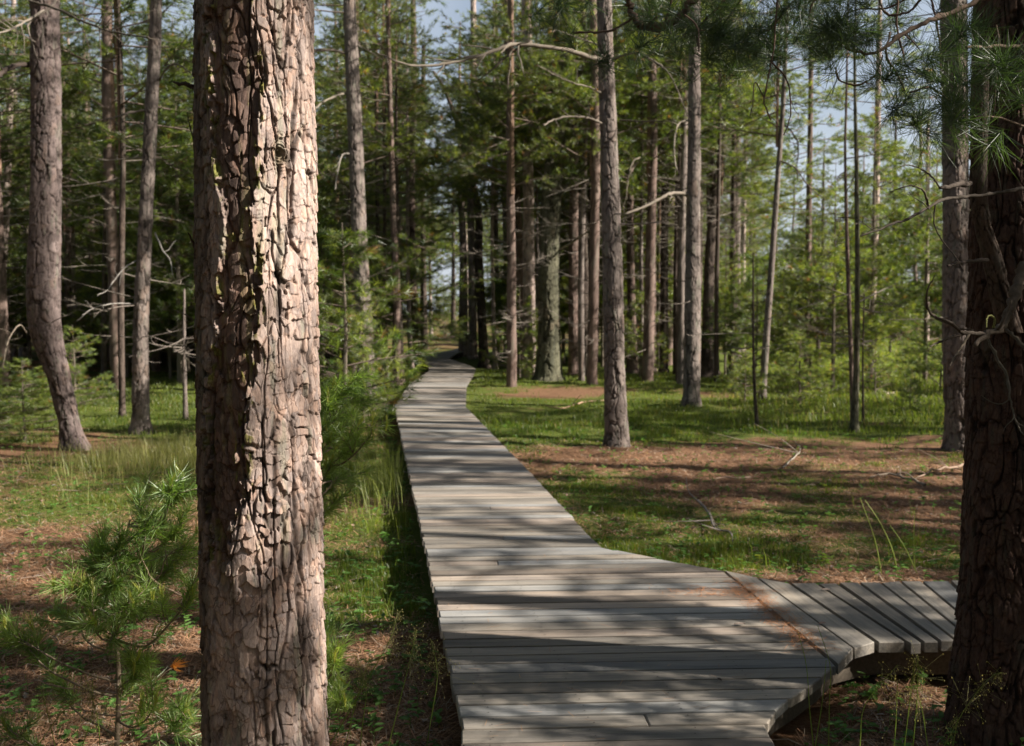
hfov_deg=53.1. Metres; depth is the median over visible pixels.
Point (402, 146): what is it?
pine tree
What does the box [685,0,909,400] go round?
pine tree
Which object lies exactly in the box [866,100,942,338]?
pine tree
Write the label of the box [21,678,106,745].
grass stalk
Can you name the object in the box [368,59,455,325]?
pine tree
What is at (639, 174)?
pine tree
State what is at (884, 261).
understory pine
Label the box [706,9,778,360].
pine tree
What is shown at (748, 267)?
understory pine
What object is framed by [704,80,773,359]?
pine tree
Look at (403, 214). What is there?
pine tree
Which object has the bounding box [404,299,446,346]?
young pine
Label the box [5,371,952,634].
tall grass
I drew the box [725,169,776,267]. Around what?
pine tree
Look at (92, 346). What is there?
pine tree
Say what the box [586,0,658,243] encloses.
pine tree
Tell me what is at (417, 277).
pine tree
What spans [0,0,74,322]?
pine tree
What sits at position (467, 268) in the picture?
pine tree
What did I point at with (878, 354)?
young pine
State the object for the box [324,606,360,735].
pine sapling
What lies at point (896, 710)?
grass stalk
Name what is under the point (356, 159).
pine tree
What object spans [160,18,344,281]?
pine tree
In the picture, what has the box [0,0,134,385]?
pine tree
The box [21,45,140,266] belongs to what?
pine tree
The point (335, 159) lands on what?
pine tree
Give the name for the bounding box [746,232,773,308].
understory pine
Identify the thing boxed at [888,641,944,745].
grass stalk
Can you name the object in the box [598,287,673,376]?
young pine
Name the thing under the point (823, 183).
pine tree
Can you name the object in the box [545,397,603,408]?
fallen branch
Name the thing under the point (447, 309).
understory pine
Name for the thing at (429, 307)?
understory pine
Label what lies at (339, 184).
pine tree
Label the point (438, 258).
pine tree
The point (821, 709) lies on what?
grass stalk
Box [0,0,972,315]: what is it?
sky
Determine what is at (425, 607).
leafy herb
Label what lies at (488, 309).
understory pine
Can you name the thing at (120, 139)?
pine tree
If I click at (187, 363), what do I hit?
understory pine
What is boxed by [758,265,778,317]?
understory pine
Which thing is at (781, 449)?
fallen branch
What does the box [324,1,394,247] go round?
pine tree
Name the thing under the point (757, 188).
pine tree
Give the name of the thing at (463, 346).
pine tree
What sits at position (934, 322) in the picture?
young pine
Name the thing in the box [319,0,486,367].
pine tree
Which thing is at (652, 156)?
pine tree
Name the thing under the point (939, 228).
pine tree
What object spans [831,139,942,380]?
young pine
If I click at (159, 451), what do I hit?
seeding grass
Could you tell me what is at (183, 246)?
understory pine
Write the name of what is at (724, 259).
understory pine
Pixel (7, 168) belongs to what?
pine tree
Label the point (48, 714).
grass stalk
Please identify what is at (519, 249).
pine tree
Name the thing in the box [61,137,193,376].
understory pine
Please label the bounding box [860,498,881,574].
grass stalk
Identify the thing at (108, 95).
pine tree
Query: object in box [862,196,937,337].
understory pine
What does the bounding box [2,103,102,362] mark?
understory pine
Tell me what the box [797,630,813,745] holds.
grass stalk
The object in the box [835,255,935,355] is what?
young pine
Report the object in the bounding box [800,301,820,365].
sapling tree
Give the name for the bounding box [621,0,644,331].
pine tree
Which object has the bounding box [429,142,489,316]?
pine tree
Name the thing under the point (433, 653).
grass stalk
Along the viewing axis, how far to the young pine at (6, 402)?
14.33 m
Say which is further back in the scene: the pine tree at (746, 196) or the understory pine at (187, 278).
the pine tree at (746, 196)
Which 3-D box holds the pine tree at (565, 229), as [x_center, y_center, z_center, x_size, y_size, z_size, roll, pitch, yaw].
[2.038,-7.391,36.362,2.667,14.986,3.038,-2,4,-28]
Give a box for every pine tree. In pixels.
[0,0,27,355]
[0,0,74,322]
[0,0,101,352]
[0,0,124,271]
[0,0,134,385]
[0,0,188,450]
[0,0,193,390]
[0,0,193,416]
[0,6,140,365]
[0,15,128,355]
[0,34,29,283]
[0,48,30,359]
[0,55,29,254]
[2,0,193,380]
[9,3,118,365]
[15,0,166,365]
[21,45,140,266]
[61,0,193,434]
[63,1,192,370]
[73,40,163,357]
[79,49,162,361]
[81,17,164,174]
[85,0,194,345]
[124,3,195,365]
[146,27,330,275]
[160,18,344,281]
[164,17,181,352]
[172,0,329,745]
[182,93,191,358]
[313,35,371,353]
[314,0,405,363]
[314,0,414,378]
[314,0,424,252]
[314,0,447,395]
[314,0,462,373]
[314,0,477,384]
[314,44,374,186]
[314,67,365,213]
[314,69,376,329]
[316,0,420,372]
[316,52,344,356]
[318,31,506,382]
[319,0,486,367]
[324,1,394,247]
[328,1,432,355]
[333,0,442,375]
[339,0,466,364]
[340,127,424,322]
[363,3,439,356]
[363,12,441,281]
[367,18,439,269]
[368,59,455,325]
[375,0,697,447]
[380,150,459,334]
[381,0,563,369]
[382,45,474,349]
[402,0,633,386]
[402,20,500,356]
[403,169,458,301]
[404,0,506,358]
[415,0,515,356]
[417,200,449,331]
[418,144,486,337]
[418,200,457,308]
[419,198,458,335]
[422,0,567,371]
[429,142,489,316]
[432,71,491,367]
[435,0,587,378]
[439,173,487,315]
[443,2,674,376]
[444,186,502,315]
[445,2,568,336]
[446,221,489,330]
[450,0,617,327]
[465,3,522,361]
[465,4,635,341]
[466,0,547,243]
[473,34,587,220]
[481,0,546,217]
[482,205,502,250]
[482,214,535,249]
[495,0,702,384]
[514,0,641,375]
[515,1,646,280]
[517,0,1023,745]
[520,0,641,380]
[521,0,726,375]
[532,21,635,252]
[533,9,729,373]
[545,12,622,257]
[557,0,766,381]
[561,20,587,258]
[568,0,674,249]
[585,17,660,237]
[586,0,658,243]
[587,14,773,372]
[618,69,727,367]
[619,0,730,235]
[620,2,701,406]
[620,12,740,371]
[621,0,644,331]
[626,0,815,374]
[626,18,728,364]
[631,5,730,380]
[633,12,714,374]
[638,0,739,383]
[639,1,817,377]
[642,0,799,381]
[671,5,779,254]
[671,12,737,357]
[671,12,767,254]
[672,1,771,257]
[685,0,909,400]
[701,0,775,368]
[703,168,790,257]
[704,32,772,264]
[704,79,805,352]
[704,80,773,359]
[705,140,792,271]
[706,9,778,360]
[720,0,814,358]
[724,181,784,279]
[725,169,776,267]
[743,5,872,363]
[757,179,794,326]
[761,175,820,310]
[773,0,941,432]
[785,0,901,415]
[786,0,941,374]
[789,165,850,285]
[797,136,850,298]
[811,0,970,451]
[824,139,886,249]
[842,149,884,253]
[859,95,941,340]
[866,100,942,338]
[878,121,941,339]
[881,161,942,337]
[917,152,942,334]
[918,168,942,330]
[930,159,969,280]
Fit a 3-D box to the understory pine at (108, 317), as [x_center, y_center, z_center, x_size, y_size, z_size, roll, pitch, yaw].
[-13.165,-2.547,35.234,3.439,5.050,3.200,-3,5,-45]
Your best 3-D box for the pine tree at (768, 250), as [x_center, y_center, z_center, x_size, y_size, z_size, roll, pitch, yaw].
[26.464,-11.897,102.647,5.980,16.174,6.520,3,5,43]
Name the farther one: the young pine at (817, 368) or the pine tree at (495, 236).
the pine tree at (495, 236)
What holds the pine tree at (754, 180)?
on the ground at (556, 392)
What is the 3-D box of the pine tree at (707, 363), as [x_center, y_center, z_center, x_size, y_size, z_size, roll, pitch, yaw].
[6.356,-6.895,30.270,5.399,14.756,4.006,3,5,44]
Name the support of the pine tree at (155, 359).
on the ground at (556, 392)
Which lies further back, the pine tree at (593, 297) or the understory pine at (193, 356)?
the understory pine at (193, 356)
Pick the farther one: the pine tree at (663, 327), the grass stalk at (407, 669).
the pine tree at (663, 327)
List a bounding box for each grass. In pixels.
[0,367,963,741]
[2,426,339,502]
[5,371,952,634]
[325,437,417,553]
[706,335,944,430]
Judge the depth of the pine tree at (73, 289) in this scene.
33.76 m
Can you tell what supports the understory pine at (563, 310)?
on the ground at (556, 392)
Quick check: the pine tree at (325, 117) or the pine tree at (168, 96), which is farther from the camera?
the pine tree at (168, 96)
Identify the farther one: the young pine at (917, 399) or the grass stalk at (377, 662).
the young pine at (917, 399)
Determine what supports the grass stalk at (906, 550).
on the ground at (556, 392)
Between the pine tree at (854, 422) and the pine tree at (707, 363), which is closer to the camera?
the pine tree at (854, 422)
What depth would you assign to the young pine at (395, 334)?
15.90 m
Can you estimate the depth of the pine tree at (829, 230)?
77.52 m
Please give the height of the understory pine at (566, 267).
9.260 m
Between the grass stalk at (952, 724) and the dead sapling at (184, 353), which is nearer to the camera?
the grass stalk at (952, 724)
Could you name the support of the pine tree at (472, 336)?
on the ground at (556, 392)
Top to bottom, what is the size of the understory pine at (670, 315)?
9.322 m
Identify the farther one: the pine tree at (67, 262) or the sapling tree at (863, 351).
the pine tree at (67, 262)
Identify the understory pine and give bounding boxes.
[0,124,99,327]
[1,100,101,364]
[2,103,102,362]
[7,254,29,364]
[8,234,63,330]
[8,235,26,357]
[15,218,108,330]
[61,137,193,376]
[61,192,175,359]
[74,167,192,341]
[80,191,136,325]
[80,286,166,344]
[81,146,166,362]
[94,57,195,382]
[100,203,194,377]
[118,105,320,331]
[126,168,194,371]
[166,118,354,322]
[166,210,195,366]
[317,183,392,377]
[318,112,434,357]
[319,241,342,333]
[330,170,448,334]
[367,178,405,330]
[372,214,441,345]
[432,275,458,329]
[442,279,458,324]
[454,218,503,321]
[467,229,502,316]
[474,173,568,333]
[476,282,536,330]
[478,202,562,344]
[487,162,645,321]
[498,176,600,363]
[501,165,685,366]
[534,165,672,325]
[560,133,727,364]
[560,189,636,336]
[685,173,766,310]
[702,234,755,332]
[703,163,781,317]
[703,201,765,311]
[703,228,766,353]
[705,198,777,308]
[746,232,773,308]
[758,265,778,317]
[761,202,820,329]
[774,246,802,315]
[776,205,854,314]
[789,258,819,327]
[836,219,907,300]
[844,208,906,307]
[860,215,889,313]
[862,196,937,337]
[910,213,942,332]
[911,241,941,308]
[921,233,942,336]
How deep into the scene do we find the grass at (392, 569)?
13.01 m
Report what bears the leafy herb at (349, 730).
on the ground at (556, 392)
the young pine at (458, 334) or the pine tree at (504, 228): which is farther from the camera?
the young pine at (458, 334)
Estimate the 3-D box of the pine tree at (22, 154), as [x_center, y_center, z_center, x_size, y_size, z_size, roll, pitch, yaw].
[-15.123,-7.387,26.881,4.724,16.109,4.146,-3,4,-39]
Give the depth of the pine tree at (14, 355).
39.92 m
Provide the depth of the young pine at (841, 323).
52.60 m
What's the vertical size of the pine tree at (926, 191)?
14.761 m
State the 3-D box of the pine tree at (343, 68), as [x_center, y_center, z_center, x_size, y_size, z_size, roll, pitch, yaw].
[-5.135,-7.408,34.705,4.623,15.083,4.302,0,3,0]
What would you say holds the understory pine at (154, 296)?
on the ground at (556, 392)
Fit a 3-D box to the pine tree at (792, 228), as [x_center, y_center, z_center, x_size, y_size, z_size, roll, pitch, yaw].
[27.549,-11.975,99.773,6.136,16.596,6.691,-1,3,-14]
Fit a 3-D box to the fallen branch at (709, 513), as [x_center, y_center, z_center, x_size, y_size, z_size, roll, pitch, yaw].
[1.590,1.204,9.223,0.547,0.242,1.934,0,3,0]
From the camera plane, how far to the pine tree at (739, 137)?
35.02 m
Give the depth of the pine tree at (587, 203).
34.07 m
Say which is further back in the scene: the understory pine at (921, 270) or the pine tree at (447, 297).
the pine tree at (447, 297)
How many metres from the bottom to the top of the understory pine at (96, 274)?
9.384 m
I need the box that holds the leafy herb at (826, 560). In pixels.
[818,550,834,571]
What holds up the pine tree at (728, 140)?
on the ground at (556, 392)
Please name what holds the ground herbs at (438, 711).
on the ground at (556, 392)
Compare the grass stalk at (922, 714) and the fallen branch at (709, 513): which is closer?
the grass stalk at (922, 714)
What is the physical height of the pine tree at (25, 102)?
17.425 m
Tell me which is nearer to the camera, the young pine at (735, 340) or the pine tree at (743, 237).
the young pine at (735, 340)
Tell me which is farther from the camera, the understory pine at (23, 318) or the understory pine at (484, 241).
the understory pine at (484, 241)
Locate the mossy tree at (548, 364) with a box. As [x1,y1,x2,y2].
[426,0,680,381]
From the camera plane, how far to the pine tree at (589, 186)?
31.26 m
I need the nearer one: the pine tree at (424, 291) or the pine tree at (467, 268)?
the pine tree at (424, 291)
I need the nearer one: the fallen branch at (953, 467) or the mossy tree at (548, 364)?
the fallen branch at (953, 467)
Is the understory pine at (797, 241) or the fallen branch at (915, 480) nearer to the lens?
the fallen branch at (915, 480)
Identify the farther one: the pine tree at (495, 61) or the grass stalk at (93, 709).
the pine tree at (495, 61)
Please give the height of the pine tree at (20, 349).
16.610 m
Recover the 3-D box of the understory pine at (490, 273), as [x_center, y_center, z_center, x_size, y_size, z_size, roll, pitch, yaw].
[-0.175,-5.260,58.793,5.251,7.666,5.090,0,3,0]
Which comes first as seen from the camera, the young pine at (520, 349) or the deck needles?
the deck needles
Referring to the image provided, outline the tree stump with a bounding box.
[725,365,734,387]
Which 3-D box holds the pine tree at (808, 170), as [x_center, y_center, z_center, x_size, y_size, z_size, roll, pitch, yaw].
[10.995,-7.380,38.428,6.172,14.761,6.240,0,3,0]
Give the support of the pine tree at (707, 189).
on the ground at (556, 392)
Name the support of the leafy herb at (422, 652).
on the ground at (556, 392)
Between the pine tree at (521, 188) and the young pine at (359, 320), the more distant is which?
the pine tree at (521, 188)
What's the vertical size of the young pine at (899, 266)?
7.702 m
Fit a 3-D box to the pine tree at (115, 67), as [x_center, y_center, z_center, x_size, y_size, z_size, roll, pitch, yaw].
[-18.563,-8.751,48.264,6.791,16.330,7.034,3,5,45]
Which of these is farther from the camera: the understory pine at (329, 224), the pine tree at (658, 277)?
the pine tree at (658, 277)
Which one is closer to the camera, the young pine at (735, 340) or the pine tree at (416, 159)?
the young pine at (735, 340)
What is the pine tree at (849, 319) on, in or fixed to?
on the ground at (556, 392)
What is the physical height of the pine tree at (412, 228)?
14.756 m
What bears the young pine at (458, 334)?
on the ground at (556, 392)
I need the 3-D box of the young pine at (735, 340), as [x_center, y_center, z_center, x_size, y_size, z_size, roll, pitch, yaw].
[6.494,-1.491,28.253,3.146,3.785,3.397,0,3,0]
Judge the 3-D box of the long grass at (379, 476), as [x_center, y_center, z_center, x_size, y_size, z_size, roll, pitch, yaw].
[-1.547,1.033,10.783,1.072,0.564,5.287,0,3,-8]
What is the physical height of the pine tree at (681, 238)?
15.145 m
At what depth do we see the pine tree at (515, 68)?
37.17 m
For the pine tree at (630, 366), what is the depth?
32.72 m
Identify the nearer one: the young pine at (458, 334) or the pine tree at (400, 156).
the pine tree at (400, 156)
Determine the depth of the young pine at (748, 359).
22.61 m
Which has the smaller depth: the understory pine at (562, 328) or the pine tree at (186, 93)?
the pine tree at (186, 93)
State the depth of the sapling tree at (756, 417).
17.25 m
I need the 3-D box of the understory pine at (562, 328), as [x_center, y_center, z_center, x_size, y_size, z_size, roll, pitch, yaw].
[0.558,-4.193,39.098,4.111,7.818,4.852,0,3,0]
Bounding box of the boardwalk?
[395,348,957,745]
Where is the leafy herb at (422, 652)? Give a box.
[408,644,437,676]
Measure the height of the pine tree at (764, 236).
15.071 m
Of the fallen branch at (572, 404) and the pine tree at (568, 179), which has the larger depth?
the pine tree at (568, 179)
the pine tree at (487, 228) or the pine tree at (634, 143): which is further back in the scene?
the pine tree at (487, 228)
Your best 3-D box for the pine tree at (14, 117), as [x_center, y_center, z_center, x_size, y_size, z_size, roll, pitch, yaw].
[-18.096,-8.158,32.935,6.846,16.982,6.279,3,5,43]
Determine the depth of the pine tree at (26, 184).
29.83 m
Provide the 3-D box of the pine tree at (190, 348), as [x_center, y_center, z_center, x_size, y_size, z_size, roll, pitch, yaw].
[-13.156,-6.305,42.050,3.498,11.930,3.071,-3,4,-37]
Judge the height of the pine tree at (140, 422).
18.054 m
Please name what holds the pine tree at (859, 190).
on the ground at (556, 392)
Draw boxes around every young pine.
[0,351,51,441]
[0,356,87,441]
[33,325,116,405]
[316,224,439,431]
[324,280,404,422]
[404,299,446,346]
[448,311,477,342]
[477,287,568,377]
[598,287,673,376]
[700,223,773,374]
[701,250,809,378]
[713,346,778,400]
[738,224,885,381]
[741,249,816,346]
[751,158,924,388]
[751,330,849,403]
[801,103,941,379]
[820,280,898,343]
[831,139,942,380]
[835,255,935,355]
[839,321,916,392]
[886,313,942,389]
[888,368,932,413]
[916,300,941,339]
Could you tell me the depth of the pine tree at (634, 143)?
34.86 m
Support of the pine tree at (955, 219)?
on the ground at (556, 392)
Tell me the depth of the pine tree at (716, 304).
27.99 m
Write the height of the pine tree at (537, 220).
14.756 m
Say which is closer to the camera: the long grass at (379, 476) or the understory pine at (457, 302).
the long grass at (379, 476)
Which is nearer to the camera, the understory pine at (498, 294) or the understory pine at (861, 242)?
the understory pine at (498, 294)
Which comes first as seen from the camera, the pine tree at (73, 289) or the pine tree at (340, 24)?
the pine tree at (340, 24)
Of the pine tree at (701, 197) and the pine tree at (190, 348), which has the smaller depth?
the pine tree at (701, 197)
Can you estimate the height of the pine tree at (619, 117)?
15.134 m
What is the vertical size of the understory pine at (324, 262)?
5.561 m
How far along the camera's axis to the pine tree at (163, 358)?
37.91 m
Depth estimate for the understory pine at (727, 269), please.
46.86 m
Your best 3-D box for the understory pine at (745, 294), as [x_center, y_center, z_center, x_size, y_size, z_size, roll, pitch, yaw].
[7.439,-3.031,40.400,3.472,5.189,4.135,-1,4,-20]
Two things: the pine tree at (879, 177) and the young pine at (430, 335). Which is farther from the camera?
the young pine at (430, 335)
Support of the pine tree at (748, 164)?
on the ground at (556, 392)
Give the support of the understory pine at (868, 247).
on the ground at (556, 392)
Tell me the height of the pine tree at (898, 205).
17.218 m
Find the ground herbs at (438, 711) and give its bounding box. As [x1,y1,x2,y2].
[0,421,1023,745]
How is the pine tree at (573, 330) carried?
on the ground at (556, 392)
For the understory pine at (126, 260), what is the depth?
33.30 m
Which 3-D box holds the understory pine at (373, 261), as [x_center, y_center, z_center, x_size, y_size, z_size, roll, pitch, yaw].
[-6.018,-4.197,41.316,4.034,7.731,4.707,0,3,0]
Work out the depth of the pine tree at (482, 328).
36.30 m
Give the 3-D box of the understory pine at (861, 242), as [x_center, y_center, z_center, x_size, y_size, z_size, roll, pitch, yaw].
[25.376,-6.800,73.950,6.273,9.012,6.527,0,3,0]
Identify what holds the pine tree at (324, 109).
on the ground at (556, 392)
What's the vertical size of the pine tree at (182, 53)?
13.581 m
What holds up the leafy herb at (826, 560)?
on the ground at (556, 392)
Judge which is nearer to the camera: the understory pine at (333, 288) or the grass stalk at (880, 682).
the grass stalk at (880, 682)
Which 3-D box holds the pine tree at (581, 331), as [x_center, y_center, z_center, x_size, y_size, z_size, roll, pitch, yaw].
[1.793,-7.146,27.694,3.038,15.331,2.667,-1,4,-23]
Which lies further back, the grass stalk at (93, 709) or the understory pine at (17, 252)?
the understory pine at (17, 252)
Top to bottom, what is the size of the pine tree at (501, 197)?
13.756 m
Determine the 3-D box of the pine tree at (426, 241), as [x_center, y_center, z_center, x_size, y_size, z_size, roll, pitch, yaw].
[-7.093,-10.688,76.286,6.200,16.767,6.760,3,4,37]
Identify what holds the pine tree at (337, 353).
on the ground at (556, 392)
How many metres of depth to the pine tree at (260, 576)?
2.87 m
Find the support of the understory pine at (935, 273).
on the ground at (556, 392)
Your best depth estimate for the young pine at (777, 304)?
39.31 m
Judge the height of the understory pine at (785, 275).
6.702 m
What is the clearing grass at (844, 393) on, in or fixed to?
on the ground at (556, 392)
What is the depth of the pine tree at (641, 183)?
30.55 m
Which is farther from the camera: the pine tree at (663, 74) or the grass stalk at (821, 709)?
the pine tree at (663, 74)
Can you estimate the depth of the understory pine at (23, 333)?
42.39 m
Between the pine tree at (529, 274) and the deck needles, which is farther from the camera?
the pine tree at (529, 274)
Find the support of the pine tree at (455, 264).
on the ground at (556, 392)
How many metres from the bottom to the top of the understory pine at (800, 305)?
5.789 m
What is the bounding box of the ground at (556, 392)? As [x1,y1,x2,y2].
[0,316,963,745]
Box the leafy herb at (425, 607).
[410,598,431,636]
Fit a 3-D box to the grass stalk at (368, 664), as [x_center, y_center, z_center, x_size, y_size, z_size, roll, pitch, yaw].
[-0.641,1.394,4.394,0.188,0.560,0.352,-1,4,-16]
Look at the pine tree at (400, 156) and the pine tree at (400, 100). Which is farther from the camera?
the pine tree at (400, 156)
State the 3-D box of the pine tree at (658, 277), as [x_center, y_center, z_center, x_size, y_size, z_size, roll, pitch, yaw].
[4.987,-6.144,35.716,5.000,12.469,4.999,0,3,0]
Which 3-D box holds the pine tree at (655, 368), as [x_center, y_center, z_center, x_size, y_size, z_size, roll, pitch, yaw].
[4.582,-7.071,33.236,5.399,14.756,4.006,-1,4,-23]
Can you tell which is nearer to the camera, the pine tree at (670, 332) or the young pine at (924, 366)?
the young pine at (924, 366)
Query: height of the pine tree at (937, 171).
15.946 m
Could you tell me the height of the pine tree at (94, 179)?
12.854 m
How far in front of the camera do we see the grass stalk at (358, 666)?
4.39 m
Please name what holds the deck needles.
on the boardwalk
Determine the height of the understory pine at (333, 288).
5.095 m
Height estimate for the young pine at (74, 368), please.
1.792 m
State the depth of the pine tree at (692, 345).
21.30 m
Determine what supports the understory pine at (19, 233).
on the ground at (556, 392)
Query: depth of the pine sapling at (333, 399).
4.88 m
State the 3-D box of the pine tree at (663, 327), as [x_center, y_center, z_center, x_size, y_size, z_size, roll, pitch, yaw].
[4.978,-7.043,32.716,5.380,14.761,6.679,-3,4,-38]
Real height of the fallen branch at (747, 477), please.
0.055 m
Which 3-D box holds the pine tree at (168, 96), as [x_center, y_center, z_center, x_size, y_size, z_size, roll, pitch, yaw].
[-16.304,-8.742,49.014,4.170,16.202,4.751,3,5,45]
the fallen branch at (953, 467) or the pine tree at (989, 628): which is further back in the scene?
the fallen branch at (953, 467)
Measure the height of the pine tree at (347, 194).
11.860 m
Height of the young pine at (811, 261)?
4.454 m
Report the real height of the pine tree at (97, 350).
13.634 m
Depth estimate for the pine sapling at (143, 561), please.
4.00 m
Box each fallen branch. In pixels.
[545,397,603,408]
[666,478,732,541]
[711,476,750,479]
[712,424,842,468]
[870,467,925,486]
[872,669,902,694]
[916,449,963,478]
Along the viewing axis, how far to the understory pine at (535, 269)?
41.16 m
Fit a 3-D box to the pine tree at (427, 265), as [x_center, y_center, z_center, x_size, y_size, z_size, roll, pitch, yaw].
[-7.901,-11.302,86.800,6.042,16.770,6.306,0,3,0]
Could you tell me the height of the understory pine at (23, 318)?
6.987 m
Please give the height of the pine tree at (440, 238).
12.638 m
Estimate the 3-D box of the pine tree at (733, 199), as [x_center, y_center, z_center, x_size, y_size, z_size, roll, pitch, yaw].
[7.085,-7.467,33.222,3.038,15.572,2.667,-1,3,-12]
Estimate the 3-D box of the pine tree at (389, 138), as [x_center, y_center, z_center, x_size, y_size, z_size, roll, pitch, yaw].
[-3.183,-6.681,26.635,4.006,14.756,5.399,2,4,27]
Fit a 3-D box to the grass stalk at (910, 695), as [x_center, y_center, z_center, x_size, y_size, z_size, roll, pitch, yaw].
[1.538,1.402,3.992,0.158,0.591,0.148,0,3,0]
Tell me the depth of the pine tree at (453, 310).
75.42 m
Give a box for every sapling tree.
[687,253,787,426]
[787,293,916,423]
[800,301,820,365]
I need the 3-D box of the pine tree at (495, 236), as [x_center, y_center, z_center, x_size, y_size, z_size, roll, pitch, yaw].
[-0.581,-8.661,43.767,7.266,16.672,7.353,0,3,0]
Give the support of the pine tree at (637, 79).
on the ground at (556, 392)
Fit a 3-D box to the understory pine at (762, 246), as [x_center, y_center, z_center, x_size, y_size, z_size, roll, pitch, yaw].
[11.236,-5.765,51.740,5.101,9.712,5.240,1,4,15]
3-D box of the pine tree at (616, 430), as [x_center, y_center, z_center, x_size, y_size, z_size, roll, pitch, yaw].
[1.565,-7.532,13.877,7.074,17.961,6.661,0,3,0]
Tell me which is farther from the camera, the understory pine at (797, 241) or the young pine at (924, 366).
the understory pine at (797, 241)
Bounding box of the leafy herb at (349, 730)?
[333,724,361,741]
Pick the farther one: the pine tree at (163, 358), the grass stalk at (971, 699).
the pine tree at (163, 358)
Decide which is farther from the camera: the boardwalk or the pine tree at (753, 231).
the pine tree at (753, 231)
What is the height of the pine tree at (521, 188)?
14.629 m
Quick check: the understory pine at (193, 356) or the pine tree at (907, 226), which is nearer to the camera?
the understory pine at (193, 356)
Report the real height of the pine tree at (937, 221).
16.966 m
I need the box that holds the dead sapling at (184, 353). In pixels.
[130,289,195,419]
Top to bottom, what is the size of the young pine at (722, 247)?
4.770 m
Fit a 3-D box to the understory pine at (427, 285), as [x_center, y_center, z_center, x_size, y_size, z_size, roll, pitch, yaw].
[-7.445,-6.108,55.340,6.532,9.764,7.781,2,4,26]
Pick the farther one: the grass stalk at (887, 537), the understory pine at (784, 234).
the understory pine at (784, 234)
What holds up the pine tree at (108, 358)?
on the ground at (556, 392)
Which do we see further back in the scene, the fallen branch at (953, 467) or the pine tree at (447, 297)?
the pine tree at (447, 297)
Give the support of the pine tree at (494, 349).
on the ground at (556, 392)
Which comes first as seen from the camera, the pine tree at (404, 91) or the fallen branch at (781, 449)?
the fallen branch at (781, 449)
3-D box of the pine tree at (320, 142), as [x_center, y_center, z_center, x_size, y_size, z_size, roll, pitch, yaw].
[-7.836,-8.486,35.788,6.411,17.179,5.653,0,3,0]
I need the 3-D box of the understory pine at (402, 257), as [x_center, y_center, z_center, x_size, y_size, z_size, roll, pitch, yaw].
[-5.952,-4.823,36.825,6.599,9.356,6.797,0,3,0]
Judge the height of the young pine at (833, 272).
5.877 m
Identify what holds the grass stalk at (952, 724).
on the ground at (556, 392)
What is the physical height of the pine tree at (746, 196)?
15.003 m
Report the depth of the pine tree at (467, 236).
84.90 m
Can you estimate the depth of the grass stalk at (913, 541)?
7.68 m
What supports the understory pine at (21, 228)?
on the ground at (556, 392)
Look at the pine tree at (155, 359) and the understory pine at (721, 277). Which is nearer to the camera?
the pine tree at (155, 359)
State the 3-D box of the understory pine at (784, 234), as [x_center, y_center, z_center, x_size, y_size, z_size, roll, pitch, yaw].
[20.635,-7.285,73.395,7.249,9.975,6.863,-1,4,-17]
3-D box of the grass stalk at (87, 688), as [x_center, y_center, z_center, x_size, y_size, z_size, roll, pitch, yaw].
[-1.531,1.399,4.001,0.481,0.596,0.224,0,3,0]
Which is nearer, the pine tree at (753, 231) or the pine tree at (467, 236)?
the pine tree at (753, 231)
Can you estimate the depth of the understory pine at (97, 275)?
39.83 m
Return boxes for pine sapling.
[0,458,201,745]
[320,363,396,526]
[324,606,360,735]
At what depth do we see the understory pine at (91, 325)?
30.33 m
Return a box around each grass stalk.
[3,679,68,745]
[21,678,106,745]
[60,658,137,745]
[70,673,128,745]
[327,651,394,745]
[330,609,409,744]
[345,633,388,745]
[385,622,441,745]
[407,634,473,745]
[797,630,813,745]
[815,666,825,745]
[817,625,830,745]
[850,665,907,745]
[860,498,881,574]
[863,678,908,745]
[865,500,898,573]
[883,658,930,745]
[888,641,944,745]
[890,525,917,573]
[906,686,935,745]
[913,512,914,569]
[938,707,969,745]
[939,661,1007,745]
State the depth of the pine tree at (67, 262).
32.14 m
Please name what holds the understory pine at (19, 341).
on the ground at (556, 392)
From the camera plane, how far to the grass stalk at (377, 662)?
4.38 m
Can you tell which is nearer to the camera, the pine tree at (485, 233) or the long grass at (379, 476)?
the long grass at (379, 476)
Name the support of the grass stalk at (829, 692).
on the ground at (556, 392)
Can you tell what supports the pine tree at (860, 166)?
on the ground at (556, 392)
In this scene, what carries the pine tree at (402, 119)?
on the ground at (556, 392)
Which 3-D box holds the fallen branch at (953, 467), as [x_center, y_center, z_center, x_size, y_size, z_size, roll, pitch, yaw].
[4.832,1.057,12.059,1.355,0.200,0.478,-3,5,-44]
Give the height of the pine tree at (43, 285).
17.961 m
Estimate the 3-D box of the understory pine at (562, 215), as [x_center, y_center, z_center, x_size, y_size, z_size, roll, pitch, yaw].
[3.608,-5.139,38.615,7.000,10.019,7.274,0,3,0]
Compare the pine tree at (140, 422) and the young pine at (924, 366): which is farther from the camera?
the young pine at (924, 366)
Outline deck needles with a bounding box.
[433,502,837,745]
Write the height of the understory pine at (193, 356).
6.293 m
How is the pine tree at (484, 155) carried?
on the ground at (556, 392)
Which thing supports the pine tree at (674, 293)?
on the ground at (556, 392)
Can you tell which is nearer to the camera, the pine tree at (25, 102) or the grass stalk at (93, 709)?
the grass stalk at (93, 709)
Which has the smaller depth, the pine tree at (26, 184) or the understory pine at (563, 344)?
the pine tree at (26, 184)
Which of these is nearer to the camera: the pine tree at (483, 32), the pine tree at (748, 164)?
the pine tree at (483, 32)
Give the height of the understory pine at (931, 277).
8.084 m

